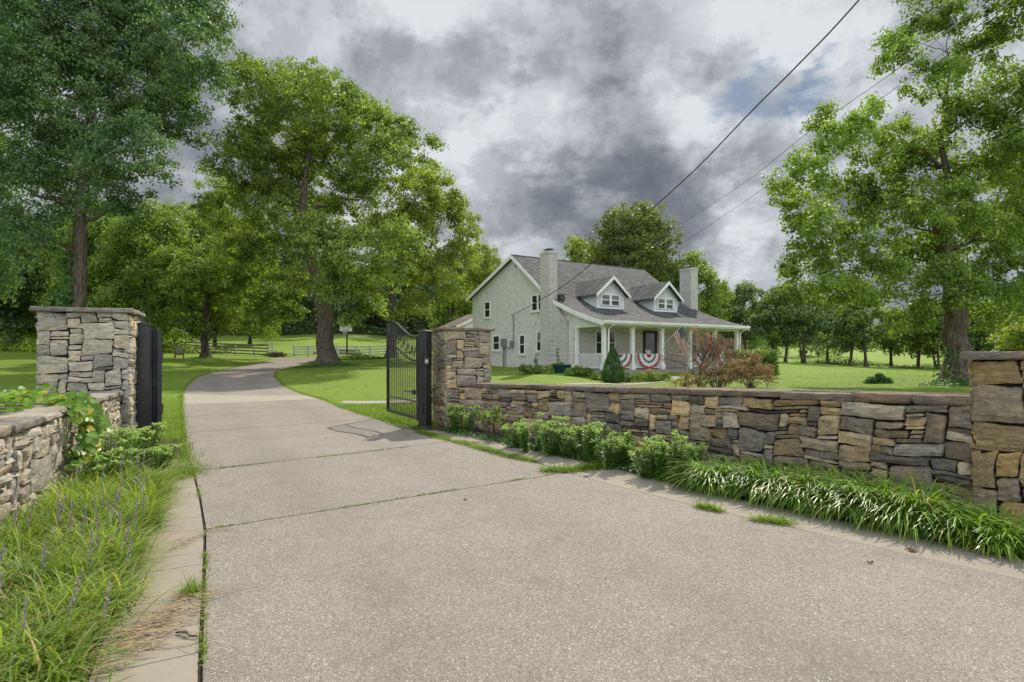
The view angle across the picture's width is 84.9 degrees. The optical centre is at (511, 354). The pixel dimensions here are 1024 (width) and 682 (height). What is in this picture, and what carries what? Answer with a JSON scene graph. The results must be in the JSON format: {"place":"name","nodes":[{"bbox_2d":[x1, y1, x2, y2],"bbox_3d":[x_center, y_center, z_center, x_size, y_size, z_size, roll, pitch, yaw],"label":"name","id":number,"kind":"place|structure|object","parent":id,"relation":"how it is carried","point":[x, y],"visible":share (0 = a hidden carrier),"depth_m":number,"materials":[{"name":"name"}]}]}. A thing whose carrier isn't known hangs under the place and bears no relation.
{"place":"outdoors","nodes":[
{"label":"outdoors","id":0,"kind":"place"},
{"bbox_2d":[175,361,376,460],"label":"edge grass","id":1,"kind":"structure","parent":0,"point":[182,425],"depth_m":15.77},
{"bbox_2d":[0,314,995,438],"bbox_3d":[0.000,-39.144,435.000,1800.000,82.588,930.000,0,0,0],"label":"ground","id":2,"kind":"structure","parent":0,"point":[284,344],"depth_m":32.32,"materials":[{"name":"green plant"}]},
{"bbox_2d":[0,234,43,344],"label":"grove tree","id":3,"kind":"object","parent":2,"relation":"on","point":[7,317],"visible":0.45,"depth_m":46.91,"materials":[{"name":"green plant"}]},
{"bbox_2d":[1,217,67,342],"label":"grove tree","id":4,"kind":"object","parent":2,"relation":"on","point":[31,314],"visible":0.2,"depth_m":49.79,"materials":[{"name":"green plant"}]},
{"bbox_2d":[0,390,123,531],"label":"stone wall","id":5,"kind":"structure","parent":2,"relation":"on","point":[37,442],"depth_m":5.52,"materials":[{"name":"stone"}]},
{"bbox_2d":[0,384,112,470],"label":"vine","id":6,"kind":"object","parent":5,"relation":"on","point":[91,421],"visible":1,"depth_m":6.46,"materials":[{"name":"green plant"}]},
{"bbox_2d":[29,198,141,307],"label":"grove tree","id":7,"kind":"object","parent":2,"relation":"on","point":[45,300],"visible":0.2,"depth_m":47.65,"materials":[{"name":"green plant"}]},
{"bbox_2d":[29,306,145,447],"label":"stone pillar","id":8,"kind":"structure","parent":2,"relation":"on","point":[87,349],"depth_m":9.06,"materials":[{"name":"stone"}]},
{"bbox_2d":[0,332,232,353],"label":"ground cover","id":9,"kind":"object","parent":2,"relation":"on","point":[168,347],"visible":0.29,"depth_m":59.95,"materials":[{"name":"green plant"}]},
{"bbox_2d":[0,0,245,307],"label":"tall tree","id":10,"kind":"object","parent":2,"relation":"on","point":[82,60],"visible":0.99,"depth_m":28.47,"materials":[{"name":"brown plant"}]},
{"bbox_2d":[50,258,78,306],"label":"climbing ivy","id":11,"kind":"object","parent":10,"relation":"attached to","point":[60,297],"visible":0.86,"depth_m":29.46,"materials":[{"name":"green plant"}]},
{"bbox_2d":[135,322,154,442],"bbox_3d":[-6.500,0.532,9.900,0.300,2.235,0.300,0,0,-25],"label":"gate post","id":12,"kind":"object","parent":2,"relation":"on","point":[143,417],"visible":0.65,"depth_m":9.81,"materials":[{"name":"metal"}]},
{"bbox_2d":[140,318,162,431],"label":"driveway gate","id":13,"kind":"structure","parent":12,"relation":"attached to","point":[159,358],"depth_m":10.14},
{"bbox_2d":[152,329,158,434],"bbox_3d":[-6.499,0.490,10.168,0.150,1.920,0.145,0,0,-25],"label":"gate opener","id":14,"kind":"object","parent":13,"relation":"attached to","point":[154,382],"visible":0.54,"depth_m":10.12,"materials":[{"name":"black metal"}]},
{"bbox_2d":[89,459,202,681],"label":"kerb strip","id":15,"kind":"object","parent":2,"relation":"on","point":[172,662],"visible":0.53,"depth_m":3.38,"materials":[{"name":"concrete"}]},
{"bbox_2d":[75,494,258,680],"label":"dry straw","id":16,"kind":"object","parent":15,"relation":"on","point":[144,624],"visible":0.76,"depth_m":3.10,"materials":[{"name":"plant"}]},
{"bbox_2d":[87,194,204,343],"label":"grove tree","id":17,"kind":"object","parent":2,"relation":"on","point":[148,232],"visible":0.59,"depth_m":46.18,"materials":[{"name":"green plant"}]},
{"bbox_2d":[151,193,232,343],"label":"grove tree","id":18,"kind":"object","parent":2,"relation":"on","point":[175,210],"visible":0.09,"depth_m":65.38,"materials":[{"name":"green plant"}]},
{"bbox_2d":[165,341,267,355],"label":"board fence","id":19,"kind":"object","parent":2,"relation":"on","point":[235,347],"visible":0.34,"depth_m":58.94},
{"bbox_2d":[188,192,259,347],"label":"grove tree","id":20,"kind":"object","parent":2,"relation":"on","point":[226,315],"visible":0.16,"depth_m":71.24,"materials":[{"name":"green plant"}]},
{"bbox_2d":[139,230,310,357],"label":"lawn tree","id":21,"kind":"object","parent":2,"relation":"on","point":[194,272],"visible":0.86,"depth_m":45.54,"materials":[{"name":"green plant"}]},
{"bbox_2d":[217,216,297,343],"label":"grove tree","id":22,"kind":"object","parent":2,"relation":"on","point":[264,320],"visible":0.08,"depth_m":83.56,"materials":[{"name":"green plant"}]},
{"bbox_2d":[143,396,440,455],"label":"lawn grass","id":23,"kind":"structure","parent":2,"relation":"on","point":[394,421],"depth_m":13.46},
{"bbox_2d":[171,317,431,335],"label":"ground cover","id":24,"kind":"object","parent":2,"relation":"on","point":[304,328],"visible":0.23,"depth_m":109.29,"materials":[{"name":"green plant"}]},
{"bbox_2d":[184,49,449,366],"bbox_3d":[-14.740,-10.395,40.578,20.758,22.992,12.881,0,0,24],"label":"old tree","id":25,"kind":"object","parent":2,"relation":"on","point":[388,144],"visible":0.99,"depth_m":38.83,"materials":[{"name":"green plant"}]},
{"bbox_2d":[290,362,360,367],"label":"ground cover","id":26,"kind":"object","parent":2,"relation":"on","point":[323,365],"visible":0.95,"depth_m":38.62,"materials":[{"name":"green plant"}]},
{"bbox_2d":[293,345,385,355],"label":"board fence","id":27,"kind":"object","parent":2,"relation":"on","point":[337,349],"visible":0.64,"depth_m":57.46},
{"bbox_2d":[338,352,385,359],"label":"ground cover","id":28,"kind":"object","parent":2,"relation":"on","point":[356,356],"visible":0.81,"depth_m":47.57,"materials":[{"name":"green plant"}]},
{"bbox_2d":[271,248,492,333],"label":"hillside wood","id":29,"kind":"object","parent":2,"relation":"on","point":[337,308],"visible":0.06,"depth_m":111.61,"materials":[{"name":"green plant"}]},
{"bbox_2d":[347,158,485,357],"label":"broad tree","id":30,"kind":"object","parent":2,"relation":"on","point":[446,203],"visible":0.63,"depth_m":49.20,"materials":[{"name":"green plant"}]},
{"bbox_2d":[415,329,433,427],"bbox_3d":[-1.860,0.552,11.980,0.300,2.195,0.300,0,0,30],"label":"gate post","id":31,"kind":"object","parent":2,"relation":"on","point":[424,382],"visible":0.92,"depth_m":11.89,"materials":[{"name":"metal"}]},
{"bbox_2d":[386,320,417,420],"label":"driveway gate","id":32,"kind":"structure","parent":31,"relation":"attached to","point":[402,345],"depth_m":13.17,"materials":[{"name":"metal"}]},
{"bbox_2d":[426,267,473,328],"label":"round tree","id":33,"kind":"object","parent":2,"relation":"on","point":[463,307],"visible":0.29,"depth_m":70.74,"materials":[{"name":"green plant"}]},
{"bbox_2d":[439,314,472,327],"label":"garage","id":34,"kind":"structure","parent":2,"relation":"on","point":[465,321],"depth_m":51.28,"materials":[{"name":"white paint"}]},
{"bbox_2d":[429,327,494,426],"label":"stone pillar","id":35,"kind":"structure","parent":2,"relation":"on","point":[460,355],"depth_m":12.10,"materials":[{"name":"stone"}]},
{"bbox_2d":[459,240,504,311],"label":"round tree","id":36,"kind":"object","parent":2,"relation":"on","point":[489,262],"visible":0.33,"depth_m":64.94,"materials":[{"name":"green plant"}]},
{"bbox_2d":[518,363,554,373],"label":"shrub","id":37,"kind":"object","parent":2,"relation":"on","point":[527,369],"visible":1,"depth_m":29.71,"materials":[{"name":"green plant"}]},
{"bbox_2d":[561,234,591,262],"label":"round tree","id":38,"kind":"object","parent":2,"relation":"on","point":[574,252],"visible":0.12,"depth_m":69.18,"materials":[{"name":"green plant"}]},
{"bbox_2d":[563,364,594,376],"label":"shrub","id":39,"kind":"object","parent":2,"relation":"on","point":[581,371],"visible":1,"depth_m":28.32,"materials":[{"name":"green plant"}]},
{"bbox_2d":[466,248,749,375],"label":"house","id":40,"kind":"structure","parent":2,"relation":"on","point":[602,300],"depth_m":35.52,"materials":[{"name":"white paint"}]},
{"bbox_2d":[501,314,513,366],"bbox_3d":[-0.346,-0.926,38.038,0.233,3.553,1.539,0,0,-32],"label":"electric service","id":41,"kind":"object","parent":40,"relation":"attached to","point":[503,343],"visible":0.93,"depth_m":38.25,"materials":[{"name":"grey paint"}]},
{"bbox_2d":[512,0,858,315],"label":"power line","id":42,"kind":"object","parent":41,"relation":"attached to","point":[840,20],"visible":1,"depth_m":15.61,"materials":[{"name":"rubber"}]},
{"bbox_2d":[638,354,659,368],"bbox_3d":[7.770,0.374,31.743,1.760,0.859,0.069,0,0,-32],"label":"bunting","id":43,"kind":"object","parent":40,"relation":"attached to","point":[648,361],"visible":1,"depth_m":31.74,"materials":[{"name":"multicoloured fabric"}]},
{"bbox_2d":[643,331,656,366],"bbox_3d":[8.725,-0.340,35.309,1.200,2.340,0.096,0,0,-32],"label":"front door","id":44,"kind":"structure","parent":40,"relation":"in","point":[649,340],"depth_m":35.33,"materials":[{"name":"brown wood"}]},
{"bbox_2d":[665,325,687,354],"bbox_3d":[9.469,-0.835,32.243,1.167,1.741,0.513,0,0,37],"label":"flag","id":45,"kind":"object","parent":40,"relation":"attached to","point":[680,331],"visible":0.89,"depth_m":32.03,"materials":[{"name":"multicoloured fabric"}]},
{"bbox_2d":[600,346,625,382],"bbox_3d":[4.648,0.450,25.798,1.226,1.784,1.210,0,0,0],"label":"conical evergreen","id":46,"kind":"object","parent":2,"relation":"on","point":[613,375],"visible":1,"depth_m":25.55,"materials":[{"name":"green plant"}]},
{"bbox_2d":[579,198,686,293],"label":"round tree","id":47,"kind":"object","parent":2,"relation":"on","point":[633,244],"visible":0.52,"depth_m":59.16,"materials":[{"name":"green plant"}]},
{"bbox_2d":[629,369,660,381],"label":"daylily bush","id":48,"kind":"object","parent":2,"relation":"on","point":[651,376],"visible":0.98,"depth_m":26.33,"materials":[{"name":"green plant"}]},
{"bbox_2d":[656,327,745,386],"bbox_3d":[6.571,0.117,19.131,2.493,2.143,2.735,0,0,-29],"label":"flowering bush","id":49,"kind":"object","parent":2,"relation":"on","point":[712,346],"visible":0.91,"depth_m":18.70,"materials":[{"name":"brown plant"}]},
{"bbox_2d":[672,249,735,339],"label":"round tree","id":50,"kind":"object","parent":2,"relation":"on","point":[708,277],"visible":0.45,"depth_m":58.72,"materials":[{"name":"green plant"}]},
{"bbox_2d":[681,355,745,387],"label":"bronze shrub","id":51,"kind":"object","parent":2,"relation":"on","point":[714,380],"visible":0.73,"depth_m":17.93,"materials":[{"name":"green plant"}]},
{"bbox_2d":[459,382,975,511],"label":"stone wall","id":52,"kind":"structure","parent":2,"relation":"on","point":[927,434],"depth_m":6.54,"materials":[{"name":"stone"}]},
{"bbox_2d":[699,286,745,353],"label":"round tree","id":53,"kind":"object","parent":2,"relation":"on","point":[725,336],"visible":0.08,"depth_m":65.35,"materials":[{"name":"green plant"}]},
{"bbox_2d":[423,430,1023,579],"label":"kerb strip","id":54,"kind":"object","parent":2,"relation":"on","point":[833,528],"visible":0.65,"depth_m":5.26,"materials":[{"name":"concrete"}]},
{"bbox_2d":[722,279,767,349],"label":"slender tree","id":55,"kind":"object","parent":2,"relation":"on","point":[740,311],"visible":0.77,"depth_m":61.71,"materials":[{"name":"green plant"}]},
{"bbox_2d":[715,350,777,387],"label":"bronze shrub","id":56,"kind":"object","parent":2,"relation":"on","point":[756,370],"visible":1,"depth_m":17.42,"materials":[{"name":"brown plant"}]},
{"bbox_2d":[723,349,781,376],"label":"clipped hedge","id":57,"kind":"object","parent":2,"relation":"on","point":[768,356],"visible":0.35,"depth_m":27.80,"materials":[{"name":"green plant"}]},
{"bbox_2d":[751,285,792,349],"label":"slender tree","id":58,"kind":"object","parent":2,"relation":"on","point":[771,317],"visible":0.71,"depth_m":59.43,"materials":[{"name":"green plant"}]},
{"bbox_2d":[721,296,845,357],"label":"field edge thicket","id":59,"kind":"object","parent":2,"relation":"on","point":[758,346],"visible":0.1,"depth_m":83.61,"materials":[{"name":"green plant"}]},
{"bbox_2d":[763,283,810,361],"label":"slender tree","id":60,"kind":"object","parent":2,"relation":"on","point":[797,324],"visible":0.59,"depth_m":58.22,"materials":[{"name":"green plant"}]},
{"bbox_2d":[773,278,836,362],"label":"slender tree","id":61,"kind":"object","parent":2,"relation":"on","point":[806,313],"visible":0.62,"depth_m":57.38,"materials":[{"name":"green plant"}]},
{"bbox_2d":[811,303,845,359],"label":"slender tree","id":62,"kind":"object","parent":2,"relation":"on","point":[827,330],"visible":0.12,"depth_m":62.54,"materials":[{"name":"green plant"}]},
{"bbox_2d":[794,357,896,365],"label":"ground cover","id":63,"kind":"object","parent":2,"relation":"on","point":[818,361],"visible":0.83,"depth_m":58.78,"materials":[{"name":"green plant"}]},
{"bbox_2d":[823,295,876,365],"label":"slender tree","id":64,"kind":"object","parent":2,"relation":"on","point":[841,323],"visible":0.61,"depth_m":56.77,"materials":[{"name":"green plant"}]},
{"bbox_2d":[834,289,895,366],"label":"slender tree","id":65,"kind":"object","parent":2,"relation":"on","point":[878,333],"visible":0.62,"depth_m":55.71,"materials":[{"name":"green plant"}]},
{"bbox_2d":[862,372,893,383],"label":"shrub","id":66,"kind":"object","parent":2,"relation":"on","point":[878,378],"visible":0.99,"depth_m":21.41,"materials":[{"name":"green plant"}]},
{"bbox_2d":[868,304,905,365],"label":"slender tree","id":67,"kind":"object","parent":2,"relation":"on","point":[887,345],"visible":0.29,"depth_m":57.90,"materials":[{"name":"green plant"}]},
{"bbox_2d":[757,0,1023,383],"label":"tree","id":68,"kind":"object","parent":2,"relation":"on","point":[940,252],"visible":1,"depth_m":19.30,"materials":[{"name":"green plant"}]},
{"bbox_2d":[931,346,961,384],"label":"climbing ivy","id":69,"kind":"object","parent":68,"relation":"attached to","point":[951,371],"visible":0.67,"depth_m":19.57,"materials":[{"name":"green plant"}]},
{"bbox_2d":[891,297,942,367],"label":"slender tree","id":70,"kind":"object","parent":2,"relation":"on","point":[904,339],"visible":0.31,"depth_m":54.16,"materials":[{"name":"green plant"}]},
{"bbox_2d":[914,298,944,368],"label":"slender tree","id":71,"kind":"object","parent":2,"relation":"on","point":[934,350],"visible":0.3,"depth_m":52.62,"materials":[{"name":"green plant"}]},
{"bbox_2d":[917,377,969,385],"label":"ground cover","id":72,"kind":"object","parent":2,"relation":"on","point":[951,383],"visible":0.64,"depth_m":19.17,"materials":[{"name":"green plant"}]},
{"bbox_2d":[967,295,1009,351],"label":"slender tree","id":73,"kind":"object","parent":2,"relation":"on","point":[975,339],"visible":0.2,"depth_m":51.43,"materials":[{"name":"green plant"}]},
{"bbox_2d":[960,351,1023,524],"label":"stone pillar","id":74,"kind":"structure","parent":2,"relation":"on","point":[996,382],"depth_m":4.96,"materials":[{"name":"stone"}]},
{"bbox_2d":[980,312,1023,350],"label":"young tree","id":75,"kind":"object","parent":2,"relation":"on","point":[1014,340],"visible":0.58,"depth_m":26.62,"materials":[{"name":"green plant"}]},
{"bbox_2d":[339,376,683,403],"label":"path","id":76,"kind":"structure","parent":0,"point":[384,402],"depth_m":22.24,"materials":[{"name":"concrete"}]},
{"bbox_2d":[0,0,1023,343],"label":"sky","id":77,"kind":"structure","parent":0,"point":[551,115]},
{"bbox_2d":[2,424,1023,681],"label":"bed soil","id":78,"kind":"structure","parent":0,"point":[200,652],"depth_m":5.50,"materials":[{"name":"soil"}]},
{"bbox_2d":[0,443,195,681],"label":"border grass bed","id":79,"kind":"object","parent":78,"relation":"on","point":[44,594],"visible":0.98,"depth_m":3.59,"materials":[{"name":"green plant"}]},
{"bbox_2d":[63,446,136,481],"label":"flowering herb","id":80,"kind":"object","parent":78,"relation":"on","point":[114,460],"visible":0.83,"depth_m":6.47,"materials":[{"name":"green plant"}]},
{"bbox_2d":[99,426,147,467],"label":"flowering herb","id":81,"kind":"object","parent":78,"relation":"on","point":[120,440],"visible":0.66,"depth_m":7.67,"materials":[{"name":"green plant"}]},
{"bbox_2d":[118,422,167,458],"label":"flowering herb","id":82,"kind":"object","parent":78,"relation":"on","point":[151,433],"visible":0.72,"depth_m":8.50,"materials":[{"name":"green plant"}]},
{"bbox_2d":[130,443,182,470],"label":"flowering herb","id":83,"kind":"object","parent":78,"relation":"on","point":[157,451],"visible":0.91,"depth_m":7.51,"materials":[{"name":"green plant"}]},
{"bbox_2d":[440,404,482,433],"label":"shrub","id":84,"kind":"object","parent":78,"relation":"on","point":[453,416],"visible":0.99,"depth_m":10.83,"materials":[{"name":"green plant"}]},
{"bbox_2d":[476,406,507,439],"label":"shrub","id":85,"kind":"object","parent":78,"relation":"on","point":[495,420],"visible":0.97,"depth_m":9.95,"materials":[{"name":"green plant"}]},
{"bbox_2d":[501,422,524,447],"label":"shrub","id":86,"kind":"object","parent":78,"relation":"on","point":[514,444],"visible":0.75,"depth_m":9.15,"materials":[{"name":"green plant"}]},
{"bbox_2d":[518,418,548,451],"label":"shrub","id":87,"kind":"object","parent":78,"relation":"on","point":[524,440],"visible":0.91,"depth_m":8.76,"materials":[{"name":"green plant"}]},
{"bbox_2d":[437,427,645,478],"bbox_3d":[0.222,1.485,9.158,0.648,0.126,5.427,0,0,-39],"label":"ground cover","id":88,"kind":"object","parent":78,"relation":"on","point":[498,439],"visible":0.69,"depth_m":9.43,"materials":[{"name":"green plant"}]},
{"bbox_2d":[530,413,570,455],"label":"shrub","id":89,"kind":"object","parent":78,"relation":"on","point":[543,431],"visible":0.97,"depth_m":8.44,"materials":[{"name":"green plant"}]},
{"bbox_2d":[551,424,587,458],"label":"shrub","id":90,"kind":"object","parent":78,"relation":"on","point":[571,447],"visible":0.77,"depth_m":8.32,"materials":[{"name":"green plant"}]},
{"bbox_2d":[569,421,611,463],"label":"shrub","id":91,"kind":"object","parent":78,"relation":"on","point":[589,445],"visible":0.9,"depth_m":7.98,"materials":[{"name":"green plant"}]},
{"bbox_2d":[589,427,629,468],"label":"shrub","id":92,"kind":"object","parent":78,"relation":"on","point":[610,443],"visible":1,"depth_m":7.51,"materials":[{"name":"green plant"}]},
{"bbox_2d":[612,438,647,467],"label":"flowering herb","id":93,"kind":"object","parent":78,"relation":"on","point":[629,446],"visible":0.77,"depth_m":7.58,"materials":[{"name":"green plant"}]},
{"bbox_2d":[627,441,673,479],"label":"flowering herb","id":94,"kind":"object","parent":78,"relation":"on","point":[647,470],"visible":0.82,"depth_m":6.95,"materials":[{"name":"green plant"}]},
{"bbox_2d":[643,429,693,481],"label":"flowering herb","id":95,"kind":"object","parent":78,"relation":"on","point":[658,454],"visible":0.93,"depth_m":6.82,"materials":[{"name":"green plant"}]},
{"bbox_2d":[651,453,721,486],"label":"border grass clump","id":96,"kind":"object","parent":78,"relation":"on","point":[682,466],"visible":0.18,"depth_m":6.77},
{"bbox_2d":[667,438,708,465],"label":"flowering herb","id":97,"kind":"object","parent":78,"relation":"on","point":[695,450],"visible":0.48,"depth_m":7.06,"materials":[{"name":"green plant"}]},
{"bbox_2d":[652,450,761,498],"bbox_3d":[2.333,1.366,6.490,1.314,0.382,1.312,0,0,30],"label":"border grass clump","id":98,"kind":"object","parent":78,"relation":"on","point":[702,484],"visible":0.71,"depth_m":6.29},
{"bbox_2d":[692,454,791,500],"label":"border grass clump","id":99,"kind":"object","parent":78,"relation":"on","point":[729,493],"visible":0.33,"depth_m":6.14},
{"bbox_2d":[713,456,830,512],"bbox_3d":[2.833,1.349,6.031,1.351,0.413,1.376,0,0,-32],"label":"border grass clump","id":100,"kind":"object","parent":78,"relation":"on","point":[756,483],"visible":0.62,"depth_m":5.85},
{"bbox_2d":[740,461,858,520],"bbox_3d":[3.036,1.353,5.764,1.407,0.404,1.409,0,0,0],"label":"border grass clump","id":101,"kind":"object","parent":78,"relation":"on","point":[798,500],"visible":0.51,"depth_m":5.56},
{"bbox_2d":[773,464,913,529],"bbox_3d":[3.236,1.345,5.505,1.404,0.419,1.382,0,0,43],"label":"border grass clump","id":102,"kind":"object","parent":78,"relation":"on","point":[837,507],"visible":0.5,"depth_m":5.29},
{"bbox_2d":[803,468,962,543],"bbox_3d":[3.461,1.337,5.262,1.442,0.434,1.491,0,0,0],"label":"border grass clump","id":103,"kind":"object","parent":78,"relation":"on","point":[892,489],"visible":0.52,"depth_m":5.07,"materials":[{"name":"plant"}]},
{"bbox_2d":[832,471,1015,550],"bbox_3d":[3.599,1.335,5.027,1.463,0.437,1.428,0,0,0],"label":"border grass clump","id":104,"kind":"object","parent":78,"relation":"on","point":[928,500],"visible":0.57,"depth_m":4.81,"materials":[{"name":"plant"}]},
{"bbox_2d":[884,489,1023,559],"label":"border grass clump","id":105,"kind":"object","parent":78,"relation":"on","point":[950,529],"visible":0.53,"depth_m":4.53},
{"bbox_2d":[919,499,1023,567],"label":"border grass clump","id":106,"kind":"object","parent":78,"relation":"on","point":[1010,547],"visible":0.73,"depth_m":4.34,"materials":[{"name":"plant"}]},
{"bbox_2d":[182,357,1023,681],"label":"driveway","id":107,"kind":"structure","parent":0,"point":[536,575],"depth_m":3.81,"materials":[{"name":"concrete"}]},
{"bbox_2d":[140,394,803,672],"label":"grass","id":108,"kind":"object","parent":107,"relation":"on","point":[192,587],"visible":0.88,"depth_m":7.04,"materials":[{"name":"plant"}]},
{"bbox_2d":[665,0,986,233],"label":"power line","id":109,"kind":"object","parent":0,"point":[858,96],"visible":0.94,"depth_m":19.77,"materials":[{"name":"rubber"}]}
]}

